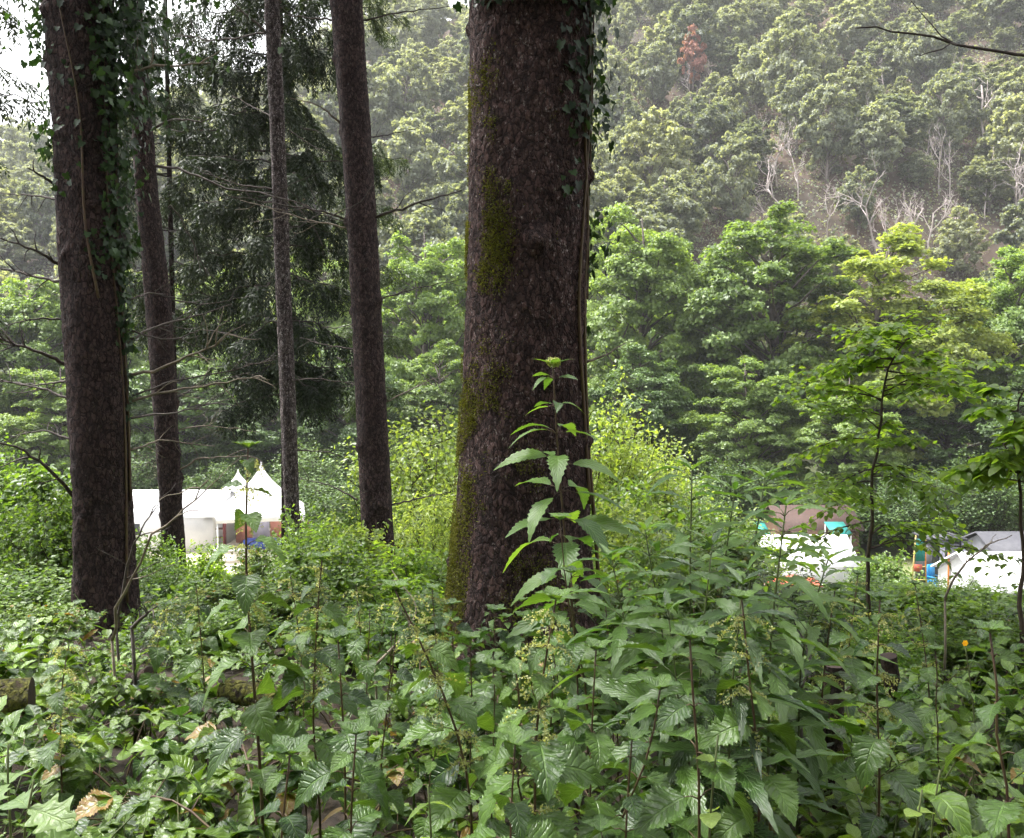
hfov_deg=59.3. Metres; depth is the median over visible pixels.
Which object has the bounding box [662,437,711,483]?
tall shrub
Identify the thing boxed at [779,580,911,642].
shrub
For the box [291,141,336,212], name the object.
hillside tree
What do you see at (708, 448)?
tall shrub
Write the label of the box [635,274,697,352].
hillside tree
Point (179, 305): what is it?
hillside tree
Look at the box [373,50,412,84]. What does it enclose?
hillside tree
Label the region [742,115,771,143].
hillside tree
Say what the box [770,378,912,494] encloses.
broadleaf tree
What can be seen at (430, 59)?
hillside tree
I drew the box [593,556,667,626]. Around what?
shrub
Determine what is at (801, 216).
hillside tree
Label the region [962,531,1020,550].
shed
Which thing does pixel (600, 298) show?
hillside tree
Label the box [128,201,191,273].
hillside tree
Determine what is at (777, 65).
hillside tree
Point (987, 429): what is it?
broadleaf tree
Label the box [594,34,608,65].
hillside tree
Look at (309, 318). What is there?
hillside tree
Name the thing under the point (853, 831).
lime shoot
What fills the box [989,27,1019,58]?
hillside tree
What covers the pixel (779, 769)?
glossy plant
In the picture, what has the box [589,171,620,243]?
hillside tree
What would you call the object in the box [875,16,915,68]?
hillside tree
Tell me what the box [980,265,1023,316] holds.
hillside tree
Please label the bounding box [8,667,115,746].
leafy herb
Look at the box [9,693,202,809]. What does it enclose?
bramble
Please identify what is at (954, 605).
glossy plant
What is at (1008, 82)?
hillside tree
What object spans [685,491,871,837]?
long leaved plant
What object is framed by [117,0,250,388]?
spruce tree
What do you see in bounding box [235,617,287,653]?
leafy herb
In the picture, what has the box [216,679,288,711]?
fallen log
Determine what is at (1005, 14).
hillside tree
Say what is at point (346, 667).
bramble
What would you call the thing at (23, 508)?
shrub
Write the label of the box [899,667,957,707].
leafy herb
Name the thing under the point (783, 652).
glossy plant
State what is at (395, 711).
bramble
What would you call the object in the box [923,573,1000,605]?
shrub
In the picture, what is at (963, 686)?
glossy plant
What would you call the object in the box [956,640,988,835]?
flowering herb
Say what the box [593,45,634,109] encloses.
hillside tree
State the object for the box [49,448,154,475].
tall shrub
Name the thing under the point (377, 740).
bramble
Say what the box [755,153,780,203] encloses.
dead tree
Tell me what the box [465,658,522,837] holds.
nettle
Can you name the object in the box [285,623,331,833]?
nettle
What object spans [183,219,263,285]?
hillside tree
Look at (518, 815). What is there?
nettle
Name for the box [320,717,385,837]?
nettle
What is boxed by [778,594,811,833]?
dead stick
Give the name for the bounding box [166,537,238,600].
shrub
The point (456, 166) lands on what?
hillside tree
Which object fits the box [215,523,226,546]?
shelf rack
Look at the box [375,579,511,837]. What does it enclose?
nettle
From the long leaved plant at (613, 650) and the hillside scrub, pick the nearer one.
the long leaved plant at (613, 650)
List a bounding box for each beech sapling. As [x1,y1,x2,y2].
[740,304,1023,623]
[936,382,1023,691]
[953,434,1023,497]
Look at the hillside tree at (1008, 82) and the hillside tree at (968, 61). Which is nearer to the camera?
the hillside tree at (1008, 82)
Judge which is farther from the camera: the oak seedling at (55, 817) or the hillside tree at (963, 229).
the hillside tree at (963, 229)
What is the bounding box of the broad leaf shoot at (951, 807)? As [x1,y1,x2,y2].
[914,770,971,837]
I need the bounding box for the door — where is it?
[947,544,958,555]
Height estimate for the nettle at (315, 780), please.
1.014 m
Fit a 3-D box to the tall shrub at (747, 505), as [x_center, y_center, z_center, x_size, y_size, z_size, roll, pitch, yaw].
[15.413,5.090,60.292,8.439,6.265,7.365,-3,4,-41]
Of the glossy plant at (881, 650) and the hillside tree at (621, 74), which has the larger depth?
the hillside tree at (621, 74)
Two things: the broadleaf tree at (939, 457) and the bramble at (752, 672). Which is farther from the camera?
the broadleaf tree at (939, 457)
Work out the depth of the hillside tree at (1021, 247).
114.25 m
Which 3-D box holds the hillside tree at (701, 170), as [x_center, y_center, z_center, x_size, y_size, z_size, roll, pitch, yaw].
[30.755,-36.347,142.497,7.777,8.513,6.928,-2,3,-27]
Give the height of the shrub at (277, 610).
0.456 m
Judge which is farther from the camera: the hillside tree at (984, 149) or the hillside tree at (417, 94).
the hillside tree at (417, 94)
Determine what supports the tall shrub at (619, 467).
on the ground at (784, 162)
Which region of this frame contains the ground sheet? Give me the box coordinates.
[772,574,823,590]
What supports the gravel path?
on the ground at (784, 162)
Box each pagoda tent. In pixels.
[215,462,304,547]
[222,470,245,497]
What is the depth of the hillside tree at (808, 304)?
116.45 m
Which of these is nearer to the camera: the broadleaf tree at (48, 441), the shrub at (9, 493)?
the shrub at (9, 493)
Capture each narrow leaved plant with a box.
[0,711,59,837]
[97,631,142,662]
[102,782,179,837]
[389,617,439,671]
[805,707,955,800]
[938,631,987,669]
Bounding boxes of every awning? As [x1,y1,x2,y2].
[753,522,770,534]
[824,522,851,541]
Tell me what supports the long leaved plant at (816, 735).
on the ground at (784, 162)
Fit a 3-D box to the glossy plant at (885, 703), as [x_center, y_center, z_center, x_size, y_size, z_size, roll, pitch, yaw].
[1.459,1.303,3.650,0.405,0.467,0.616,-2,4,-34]
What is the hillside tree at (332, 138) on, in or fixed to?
on the ground at (784, 162)
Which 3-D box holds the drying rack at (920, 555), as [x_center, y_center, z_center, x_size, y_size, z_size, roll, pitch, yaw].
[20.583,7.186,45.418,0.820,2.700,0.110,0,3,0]
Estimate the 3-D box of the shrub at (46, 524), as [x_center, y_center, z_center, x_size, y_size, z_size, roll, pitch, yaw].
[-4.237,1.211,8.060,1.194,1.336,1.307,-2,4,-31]
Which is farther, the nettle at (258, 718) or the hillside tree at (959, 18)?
the hillside tree at (959, 18)
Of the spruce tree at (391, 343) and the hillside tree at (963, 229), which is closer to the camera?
the spruce tree at (391, 343)
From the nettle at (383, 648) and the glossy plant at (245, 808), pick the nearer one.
the glossy plant at (245, 808)
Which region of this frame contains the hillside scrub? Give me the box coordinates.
[0,0,1023,457]
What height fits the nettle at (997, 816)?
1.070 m
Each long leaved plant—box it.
[541,543,705,833]
[576,588,776,837]
[582,514,750,810]
[589,527,805,837]
[592,456,790,784]
[610,564,850,837]
[634,476,807,785]
[671,465,828,758]
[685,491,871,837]
[724,544,900,837]
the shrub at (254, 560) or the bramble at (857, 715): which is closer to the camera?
the bramble at (857, 715)
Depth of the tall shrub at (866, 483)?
59.12 m
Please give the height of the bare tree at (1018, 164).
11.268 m
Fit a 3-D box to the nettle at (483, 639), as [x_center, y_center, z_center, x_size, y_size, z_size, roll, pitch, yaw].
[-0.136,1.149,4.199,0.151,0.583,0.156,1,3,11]
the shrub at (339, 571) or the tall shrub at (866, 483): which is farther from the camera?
the tall shrub at (866, 483)
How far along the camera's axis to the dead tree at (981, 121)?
155.35 m
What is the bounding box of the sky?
[0,0,468,142]
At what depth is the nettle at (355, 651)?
3.33 m
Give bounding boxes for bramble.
[0,672,302,784]
[0,731,388,837]
[0,794,159,831]
[0,822,37,837]
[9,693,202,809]
[21,610,121,665]
[46,767,265,837]
[147,596,188,621]
[147,600,173,609]
[149,676,339,755]
[180,721,473,837]
[188,706,402,824]
[203,764,479,837]
[231,639,322,672]
[238,730,585,837]
[259,657,403,729]
[270,619,358,647]
[298,655,389,689]
[309,647,483,761]
[346,665,682,808]
[380,683,566,754]
[391,632,562,707]
[480,661,656,781]
[555,664,755,738]
[641,658,849,701]
[698,670,913,762]
[746,664,957,749]
[781,760,1023,837]
[844,829,908,837]
[852,655,1017,701]
[885,737,1023,824]
[940,642,1021,694]
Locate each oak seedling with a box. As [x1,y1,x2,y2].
[0,745,33,837]
[0,780,80,837]
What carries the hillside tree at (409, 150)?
on the ground at (784, 162)
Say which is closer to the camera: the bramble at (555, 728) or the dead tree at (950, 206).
the bramble at (555, 728)
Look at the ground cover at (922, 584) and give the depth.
40.44 m
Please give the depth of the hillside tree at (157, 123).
161.37 m
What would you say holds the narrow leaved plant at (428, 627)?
on the ground at (784, 162)
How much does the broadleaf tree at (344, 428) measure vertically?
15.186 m
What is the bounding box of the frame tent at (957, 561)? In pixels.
[931,551,1023,597]
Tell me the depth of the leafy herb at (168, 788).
2.44 m
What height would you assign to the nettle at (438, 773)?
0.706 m
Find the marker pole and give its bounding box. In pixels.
[947,553,949,586]
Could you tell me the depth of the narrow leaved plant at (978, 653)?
5.33 m
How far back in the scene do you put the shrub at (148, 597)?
7.22 m
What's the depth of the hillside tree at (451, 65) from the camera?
181.61 m
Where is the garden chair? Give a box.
[926,564,936,586]
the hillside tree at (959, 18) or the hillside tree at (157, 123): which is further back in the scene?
the hillside tree at (959, 18)
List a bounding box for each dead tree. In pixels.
[740,195,768,220]
[753,113,801,187]
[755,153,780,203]
[813,181,845,237]
[817,156,890,253]
[900,191,923,255]
[913,189,956,258]
[940,194,959,220]
[956,56,1004,136]
[998,140,1023,231]
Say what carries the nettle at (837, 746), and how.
on the ground at (784, 162)
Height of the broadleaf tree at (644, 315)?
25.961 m
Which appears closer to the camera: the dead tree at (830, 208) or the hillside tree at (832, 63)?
the dead tree at (830, 208)
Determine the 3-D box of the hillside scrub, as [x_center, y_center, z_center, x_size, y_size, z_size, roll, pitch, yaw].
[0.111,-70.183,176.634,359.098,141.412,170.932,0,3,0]
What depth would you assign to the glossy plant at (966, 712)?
4.58 m
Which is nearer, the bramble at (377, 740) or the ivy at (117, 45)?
the bramble at (377, 740)
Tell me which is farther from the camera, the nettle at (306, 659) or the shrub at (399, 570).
the shrub at (399, 570)
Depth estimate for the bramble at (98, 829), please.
2.72 m
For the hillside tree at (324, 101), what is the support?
on the ground at (784, 162)
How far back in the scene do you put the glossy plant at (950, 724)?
3.77 m
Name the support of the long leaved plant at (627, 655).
on the ground at (784, 162)
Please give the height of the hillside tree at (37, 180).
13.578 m
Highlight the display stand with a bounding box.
[236,521,280,544]
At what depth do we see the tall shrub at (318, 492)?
59.65 m
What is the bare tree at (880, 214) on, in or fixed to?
on the ground at (784, 162)
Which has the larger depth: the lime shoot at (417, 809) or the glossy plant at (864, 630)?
the glossy plant at (864, 630)
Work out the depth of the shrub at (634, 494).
11.83 m
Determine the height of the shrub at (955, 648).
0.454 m
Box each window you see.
[134,524,139,534]
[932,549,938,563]
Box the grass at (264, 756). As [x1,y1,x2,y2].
[0,578,1023,836]
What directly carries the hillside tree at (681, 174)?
on the ground at (784, 162)
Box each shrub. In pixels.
[0,423,55,502]
[0,452,72,579]
[0,477,72,592]
[0,499,71,594]
[0,555,72,628]
[0,598,106,653]
[0,623,80,687]
[2,450,69,490]
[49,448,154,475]
[118,603,219,671]
[131,436,189,489]
[135,526,185,617]
[136,554,208,623]
[139,558,196,618]
[140,588,168,616]
[153,420,219,489]
[154,573,277,624]
[163,595,289,664]
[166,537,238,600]
[181,434,254,489]
[182,452,254,489]
[219,556,277,586]
[222,569,323,593]
[224,535,288,594]
[240,580,371,652]
[248,457,325,483]
[248,460,341,522]
[261,496,360,571]
[261,553,324,588]
[263,528,380,615]
[265,430,357,495]
[265,519,360,560]
[285,595,409,672]
[299,470,359,528]
[300,461,424,543]
[310,508,402,601]
[322,389,460,537]
[331,537,445,623]
[342,587,444,664]
[344,427,417,500]
[382,542,449,611]
[391,475,456,578]
[393,522,449,561]
[403,419,455,503]
[589,359,705,523]
[590,471,669,562]
[592,491,687,591]
[592,562,692,668]
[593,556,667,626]
[596,421,726,529]
[603,518,731,632]
[641,477,775,583]
[659,495,758,611]
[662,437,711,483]
[670,463,741,521]
[676,437,722,474]
[678,523,770,631]
[684,435,745,476]
[689,449,798,533]
[697,495,809,591]
[710,565,829,632]
[759,597,857,683]
[771,452,810,504]
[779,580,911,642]
[781,468,904,543]
[819,608,957,681]
[835,548,930,590]
[841,570,904,613]
[854,462,1005,556]
[860,459,939,539]
[861,580,1005,628]
[881,463,960,533]
[911,604,1023,687]
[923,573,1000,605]
[935,436,1023,534]
[941,581,1023,624]
[1002,471,1023,530]
[1005,477,1023,529]
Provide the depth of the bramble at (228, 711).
3.35 m
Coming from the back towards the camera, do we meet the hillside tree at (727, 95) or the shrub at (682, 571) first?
the hillside tree at (727, 95)
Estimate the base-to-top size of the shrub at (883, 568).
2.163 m
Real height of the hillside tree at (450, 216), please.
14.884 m
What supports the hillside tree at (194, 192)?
on the ground at (784, 162)
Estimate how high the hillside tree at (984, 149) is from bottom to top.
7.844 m
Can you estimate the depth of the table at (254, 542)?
55.20 m
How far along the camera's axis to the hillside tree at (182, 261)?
125.11 m
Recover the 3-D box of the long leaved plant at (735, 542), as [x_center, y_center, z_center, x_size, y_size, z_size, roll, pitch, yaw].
[0.719,0.776,2.759,0.470,1.267,0.450,0,3,0]
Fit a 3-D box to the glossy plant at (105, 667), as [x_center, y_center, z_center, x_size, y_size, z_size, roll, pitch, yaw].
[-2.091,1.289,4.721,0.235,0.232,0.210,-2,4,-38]
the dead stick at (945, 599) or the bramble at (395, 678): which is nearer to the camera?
the bramble at (395, 678)
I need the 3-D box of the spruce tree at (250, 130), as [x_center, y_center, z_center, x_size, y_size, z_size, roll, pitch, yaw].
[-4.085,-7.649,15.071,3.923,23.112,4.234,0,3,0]
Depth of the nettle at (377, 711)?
2.26 m
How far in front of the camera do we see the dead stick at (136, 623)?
3.65 m
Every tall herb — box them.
[494,357,643,814]
[541,513,611,797]
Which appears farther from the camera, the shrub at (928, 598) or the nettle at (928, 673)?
the shrub at (928, 598)
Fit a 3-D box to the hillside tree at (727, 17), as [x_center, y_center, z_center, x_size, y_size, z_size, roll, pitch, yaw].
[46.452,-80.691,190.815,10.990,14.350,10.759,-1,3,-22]
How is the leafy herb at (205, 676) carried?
on the ground at (784, 162)
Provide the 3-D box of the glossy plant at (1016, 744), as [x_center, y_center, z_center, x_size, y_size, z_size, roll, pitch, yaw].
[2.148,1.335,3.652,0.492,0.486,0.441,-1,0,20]
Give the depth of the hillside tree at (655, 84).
177.25 m
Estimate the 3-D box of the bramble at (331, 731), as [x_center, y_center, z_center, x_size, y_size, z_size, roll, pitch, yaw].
[-0.927,1.239,3.259,0.950,0.323,0.795,1,3,42]
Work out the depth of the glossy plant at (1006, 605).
6.87 m
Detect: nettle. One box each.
[0,610,13,676]
[26,631,94,837]
[129,599,182,737]
[178,579,232,769]
[202,440,314,837]
[254,734,314,837]
[272,552,358,837]
[273,567,318,716]
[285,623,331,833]
[294,625,388,837]
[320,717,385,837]
[336,578,396,735]
[348,603,392,793]
[350,626,413,836]
[356,612,392,732]
[363,623,376,699]
[367,627,410,786]
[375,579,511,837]
[376,624,390,663]
[396,614,433,708]
[398,736,459,837]
[399,583,478,759]
[410,598,481,786]
[419,630,504,827]
[425,617,470,713]
[463,604,518,744]
[464,626,495,706]
[464,723,562,837]
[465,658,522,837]
[467,604,497,681]
[478,586,606,837]
[478,657,566,837]
[490,613,532,700]
[493,610,560,785]
[508,597,558,725]
[518,590,584,785]
[533,637,638,837]
[541,578,576,712]
[547,565,602,818]
[574,674,682,837]
[578,598,642,778]
[581,813,618,837]
[583,595,649,811]
[586,724,668,837]
[594,622,624,737]
[609,584,637,741]
[633,624,753,837]
[678,602,712,719]
[698,588,813,837]
[789,583,865,821]
[811,625,823,692]
[818,591,925,837]
[829,569,869,730]
[901,580,950,781]
[912,644,968,837]
[943,619,1023,837]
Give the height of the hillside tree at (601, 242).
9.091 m
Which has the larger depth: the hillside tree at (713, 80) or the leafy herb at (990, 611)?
the hillside tree at (713, 80)
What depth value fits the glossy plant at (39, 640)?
4.27 m
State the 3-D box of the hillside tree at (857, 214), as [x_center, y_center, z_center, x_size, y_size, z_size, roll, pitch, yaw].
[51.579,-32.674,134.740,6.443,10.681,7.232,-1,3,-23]
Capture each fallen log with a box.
[0,677,35,723]
[112,666,156,687]
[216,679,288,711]
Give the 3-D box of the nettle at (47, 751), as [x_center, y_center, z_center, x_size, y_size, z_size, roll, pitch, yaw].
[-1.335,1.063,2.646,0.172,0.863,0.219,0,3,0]
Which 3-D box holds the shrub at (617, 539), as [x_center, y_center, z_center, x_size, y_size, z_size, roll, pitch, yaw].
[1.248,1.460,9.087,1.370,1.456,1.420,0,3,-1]
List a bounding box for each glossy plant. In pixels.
[0,614,45,678]
[0,635,78,709]
[0,641,35,678]
[0,695,36,813]
[54,705,209,793]
[56,644,129,719]
[87,641,136,676]
[107,616,149,654]
[117,608,148,640]
[148,733,317,837]
[152,623,195,661]
[235,653,284,685]
[491,628,572,720]
[643,790,713,837]
[648,700,707,764]
[666,667,862,773]
[691,711,791,820]
[692,755,774,837]
[750,649,820,674]
[760,647,806,658]
[804,689,943,766]
[833,643,907,713]
[843,706,953,805]
[849,624,896,641]
[859,664,955,777]
[861,661,979,742]
[880,619,907,642]
[913,690,1023,776]
[931,592,955,616]
[931,780,1013,837]
[951,629,1023,722]
[974,672,1023,774]
[980,659,1023,737]
[983,600,1016,631]
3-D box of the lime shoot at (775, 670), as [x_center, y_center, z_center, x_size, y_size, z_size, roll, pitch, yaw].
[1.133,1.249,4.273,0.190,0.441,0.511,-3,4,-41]
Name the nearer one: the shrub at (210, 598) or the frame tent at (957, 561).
the shrub at (210, 598)
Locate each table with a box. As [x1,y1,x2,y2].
[209,548,244,558]
[243,538,278,549]
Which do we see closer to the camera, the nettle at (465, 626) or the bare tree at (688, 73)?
the nettle at (465, 626)
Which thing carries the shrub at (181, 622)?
on the ground at (784, 162)
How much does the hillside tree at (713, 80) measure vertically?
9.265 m
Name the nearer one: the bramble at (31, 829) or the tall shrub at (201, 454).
the bramble at (31, 829)
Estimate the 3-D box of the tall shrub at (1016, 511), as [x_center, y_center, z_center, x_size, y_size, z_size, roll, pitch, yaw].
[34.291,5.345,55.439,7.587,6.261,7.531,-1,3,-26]
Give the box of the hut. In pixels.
[912,532,968,583]
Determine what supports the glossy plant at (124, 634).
on the ground at (784, 162)
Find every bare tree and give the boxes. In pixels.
[680,64,699,100]
[775,119,806,198]
[871,192,891,249]
[871,196,909,254]
[924,122,952,194]
[925,122,941,169]
[937,140,957,196]
[972,145,1006,219]
[1016,150,1023,197]
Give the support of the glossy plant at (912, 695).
on the ground at (784, 162)
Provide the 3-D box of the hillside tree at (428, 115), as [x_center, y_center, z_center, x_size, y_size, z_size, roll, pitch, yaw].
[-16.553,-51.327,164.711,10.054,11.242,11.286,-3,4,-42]
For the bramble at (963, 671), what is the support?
on the ground at (784, 162)
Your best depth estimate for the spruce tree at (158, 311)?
9.87 m
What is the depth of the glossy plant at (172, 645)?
4.62 m
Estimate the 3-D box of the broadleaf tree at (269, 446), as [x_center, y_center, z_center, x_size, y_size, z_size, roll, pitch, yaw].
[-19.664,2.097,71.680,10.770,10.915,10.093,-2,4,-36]
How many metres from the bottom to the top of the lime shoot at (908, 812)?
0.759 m
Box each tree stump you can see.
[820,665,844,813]
[880,652,904,719]
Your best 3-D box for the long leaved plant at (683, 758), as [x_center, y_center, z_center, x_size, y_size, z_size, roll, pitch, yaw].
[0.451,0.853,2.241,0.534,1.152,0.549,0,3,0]
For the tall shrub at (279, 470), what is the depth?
67.98 m
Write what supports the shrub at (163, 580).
on the ground at (784, 162)
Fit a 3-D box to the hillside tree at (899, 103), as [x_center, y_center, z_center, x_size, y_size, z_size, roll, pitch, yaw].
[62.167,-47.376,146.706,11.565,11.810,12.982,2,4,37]
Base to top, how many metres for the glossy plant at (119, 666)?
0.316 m
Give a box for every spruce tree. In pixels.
[0,0,51,346]
[0,0,293,635]
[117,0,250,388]
[123,0,375,573]
[157,0,383,549]
[172,0,354,552]
[223,0,465,567]
[308,0,414,422]
[439,0,628,722]
[856,0,1023,56]
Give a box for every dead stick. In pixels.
[94,485,174,702]
[110,457,240,701]
[130,598,156,753]
[374,570,416,760]
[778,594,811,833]
[942,534,1011,683]
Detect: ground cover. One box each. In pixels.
[0,578,1023,648]
[5,598,1023,837]
[764,575,1023,603]
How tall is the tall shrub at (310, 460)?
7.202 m
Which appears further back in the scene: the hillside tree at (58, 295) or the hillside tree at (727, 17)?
the hillside tree at (727, 17)
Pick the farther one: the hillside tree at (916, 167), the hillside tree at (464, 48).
the hillside tree at (464, 48)
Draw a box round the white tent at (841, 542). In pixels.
[757,535,860,590]
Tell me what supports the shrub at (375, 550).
on the ground at (784, 162)
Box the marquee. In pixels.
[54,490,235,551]
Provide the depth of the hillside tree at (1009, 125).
140.82 m
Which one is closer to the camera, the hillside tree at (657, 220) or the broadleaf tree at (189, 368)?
the broadleaf tree at (189, 368)
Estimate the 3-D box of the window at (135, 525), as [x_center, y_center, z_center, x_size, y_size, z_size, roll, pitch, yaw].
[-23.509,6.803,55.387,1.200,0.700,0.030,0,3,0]
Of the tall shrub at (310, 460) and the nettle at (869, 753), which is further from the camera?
the tall shrub at (310, 460)
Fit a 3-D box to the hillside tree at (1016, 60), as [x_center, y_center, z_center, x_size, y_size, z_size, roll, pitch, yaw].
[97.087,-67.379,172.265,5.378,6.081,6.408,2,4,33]
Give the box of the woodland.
[0,0,1020,183]
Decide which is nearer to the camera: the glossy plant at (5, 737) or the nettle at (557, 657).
the glossy plant at (5, 737)
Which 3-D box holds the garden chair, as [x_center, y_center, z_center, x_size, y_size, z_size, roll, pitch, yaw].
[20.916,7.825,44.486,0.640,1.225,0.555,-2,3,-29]
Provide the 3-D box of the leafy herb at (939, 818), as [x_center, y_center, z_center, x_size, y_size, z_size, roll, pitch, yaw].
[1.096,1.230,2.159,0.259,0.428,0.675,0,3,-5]
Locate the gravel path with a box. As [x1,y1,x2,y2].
[147,529,317,573]
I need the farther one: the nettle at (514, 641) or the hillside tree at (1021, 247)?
the hillside tree at (1021, 247)
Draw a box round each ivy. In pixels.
[2,0,283,603]
[453,0,620,623]
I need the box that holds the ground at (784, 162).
[0,0,1023,837]
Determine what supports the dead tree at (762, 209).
on the ground at (784, 162)
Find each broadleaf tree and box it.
[0,274,66,457]
[0,314,26,435]
[0,366,69,481]
[45,271,181,434]
[128,345,240,486]
[175,267,278,459]
[201,380,322,482]
[255,241,391,473]
[296,323,409,477]
[381,230,466,443]
[390,338,462,464]
[449,283,466,390]
[586,201,717,457]
[587,218,618,449]
[588,344,705,470]
[645,240,763,451]
[658,199,873,463]
[676,355,814,507]
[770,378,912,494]
[772,222,1019,474]
[886,374,994,490]
[946,245,1023,445]
[967,369,1023,486]
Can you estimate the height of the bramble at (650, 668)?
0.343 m
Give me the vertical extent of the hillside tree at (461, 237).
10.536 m
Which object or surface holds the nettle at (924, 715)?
on the ground at (784, 162)
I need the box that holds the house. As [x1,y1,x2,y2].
[761,505,864,555]
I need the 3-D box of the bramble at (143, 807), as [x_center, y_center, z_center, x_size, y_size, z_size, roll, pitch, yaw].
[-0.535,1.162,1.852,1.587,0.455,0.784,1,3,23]
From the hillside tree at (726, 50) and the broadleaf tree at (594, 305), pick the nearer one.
the broadleaf tree at (594, 305)
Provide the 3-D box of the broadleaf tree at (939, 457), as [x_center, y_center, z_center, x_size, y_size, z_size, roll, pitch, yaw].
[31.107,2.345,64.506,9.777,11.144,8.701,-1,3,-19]
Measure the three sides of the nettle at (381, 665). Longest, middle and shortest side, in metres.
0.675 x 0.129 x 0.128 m
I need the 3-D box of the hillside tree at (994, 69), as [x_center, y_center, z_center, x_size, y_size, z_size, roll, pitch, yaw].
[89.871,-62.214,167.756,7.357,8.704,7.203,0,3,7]
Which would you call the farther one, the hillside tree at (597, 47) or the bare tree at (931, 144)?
the hillside tree at (597, 47)
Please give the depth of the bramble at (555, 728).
2.96 m
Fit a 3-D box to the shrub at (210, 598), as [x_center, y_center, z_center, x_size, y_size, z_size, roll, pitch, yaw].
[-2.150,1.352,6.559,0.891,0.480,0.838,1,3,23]
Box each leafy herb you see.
[0,629,14,663]
[6,600,81,672]
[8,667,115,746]
[17,704,120,810]
[18,623,70,655]
[35,685,52,707]
[41,665,186,749]
[75,758,161,833]
[77,609,107,638]
[84,664,141,682]
[104,755,250,837]
[118,650,228,707]
[153,765,248,837]
[175,663,211,688]
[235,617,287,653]
[240,677,320,769]
[242,663,308,721]
[372,672,431,724]
[438,686,529,787]
[785,805,848,837]
[817,721,993,837]
[898,720,1023,796]
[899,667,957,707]
[904,614,925,636]
[922,782,972,837]
[988,610,1008,622]
[997,829,1006,837]
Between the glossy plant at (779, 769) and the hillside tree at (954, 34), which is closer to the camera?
the glossy plant at (779, 769)
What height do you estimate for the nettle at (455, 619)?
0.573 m
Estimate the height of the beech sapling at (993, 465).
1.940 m
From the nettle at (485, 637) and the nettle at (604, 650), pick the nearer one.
the nettle at (604, 650)
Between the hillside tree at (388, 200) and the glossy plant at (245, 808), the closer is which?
the glossy plant at (245, 808)
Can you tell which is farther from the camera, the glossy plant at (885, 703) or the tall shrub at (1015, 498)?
the tall shrub at (1015, 498)
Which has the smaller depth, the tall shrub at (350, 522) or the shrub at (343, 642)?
the shrub at (343, 642)
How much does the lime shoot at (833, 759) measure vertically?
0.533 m
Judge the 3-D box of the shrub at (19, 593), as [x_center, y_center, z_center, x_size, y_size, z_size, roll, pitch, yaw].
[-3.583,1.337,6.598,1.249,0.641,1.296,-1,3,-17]
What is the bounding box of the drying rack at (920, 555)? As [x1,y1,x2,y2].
[912,535,926,584]
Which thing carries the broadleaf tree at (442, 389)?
on the ground at (784, 162)
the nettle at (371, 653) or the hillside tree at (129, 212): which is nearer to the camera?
the nettle at (371, 653)
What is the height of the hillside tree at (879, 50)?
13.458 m
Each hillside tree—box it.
[0,166,26,253]
[0,188,27,249]
[0,198,13,217]
[0,221,44,274]
[0,259,17,292]
[0,271,27,297]
[0,291,25,314]
[0,368,36,410]
[5,172,39,212]
[6,279,59,364]
[8,177,55,264]
[18,274,56,302]
[19,176,54,242]
[47,216,56,255]
[54,264,132,298]
[121,171,136,261]
[125,101,178,170]
[125,130,180,212]
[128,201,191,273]
[128,296,213,360]
[158,145,205,198]
[168,271,204,293]
[173,179,238,246]
[174,256,206,281]
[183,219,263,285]
[210,248,267,307]
[232,157,267,217]
[243,173,302,232]
[249,213,327,291]
[251,132,270,170]
[264,264,324,322]
[270,114,336,167]
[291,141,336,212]
[293,85,341,149]
[303,272,349,353]
[319,177,399,236]
[328,215,400,269]
[337,63,403,156]
[368,91,392,122]
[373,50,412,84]
[375,116,445,215]
[376,48,440,127]
[378,205,464,320]
[390,106,449,152]
[404,182,445,220]
[409,301,457,350]
[413,46,451,93]
[416,235,464,266]
[425,149,452,184]
[427,133,469,209]
[433,56,469,95]
[433,73,463,116]
[438,91,470,144]
[440,178,468,236]
[456,20,470,87]
[588,253,639,307]
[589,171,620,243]
[589,239,605,276]
[591,123,627,168]
[592,143,628,184]
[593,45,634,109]
[593,91,647,130]
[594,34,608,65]
[594,202,684,269]
[598,166,645,229]
[608,115,655,188]
[618,45,647,81]
[620,105,694,188]
[624,175,708,243]
[629,34,677,112]
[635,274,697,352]
[642,9,685,63]
[652,168,711,236]
[660,0,720,89]
[666,91,703,132]
[667,145,692,188]
[672,94,742,174]
[677,23,706,89]
[682,163,727,209]
[698,71,745,105]
[700,131,760,230]
[706,0,756,61]
[707,36,749,84]
[708,83,745,140]
[714,122,779,198]
[732,34,772,120]
[737,209,815,306]
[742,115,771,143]
[751,13,826,132]
[765,8,816,62]
[765,332,804,346]
[768,66,824,156]
[787,329,833,343]
[793,72,864,183]
[807,280,855,320]
[811,30,843,85]
[816,234,863,280]
[826,49,841,82]
[831,60,885,125]
[831,164,883,234]
[841,98,907,188]
[852,40,905,93]
[860,92,933,161]
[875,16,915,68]
[886,75,915,107]
[888,298,943,352]
[890,13,958,94]
[895,85,924,138]
[896,150,936,190]
[900,5,928,27]
[913,69,973,164]
[925,62,996,120]
[926,205,991,281]
[928,21,968,68]
[941,326,1018,382]
[943,10,981,41]
[944,81,982,149]
[948,57,983,74]
[955,157,1019,213]
[970,91,1023,208]
[972,0,1023,38]
[972,132,1008,167]
[974,65,1023,133]
[979,58,1017,90]
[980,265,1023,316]
[988,198,1023,255]
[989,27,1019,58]
[1004,50,1023,76]
[1014,242,1023,293]
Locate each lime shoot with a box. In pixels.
[398,639,451,673]
[405,785,453,837]
[696,735,731,837]
[696,807,776,827]
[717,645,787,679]
[762,680,865,827]
[837,782,870,837]
[904,790,934,837]
[919,697,1023,799]
[922,599,962,627]
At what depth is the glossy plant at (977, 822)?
2.50 m
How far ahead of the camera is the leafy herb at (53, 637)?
5.30 m

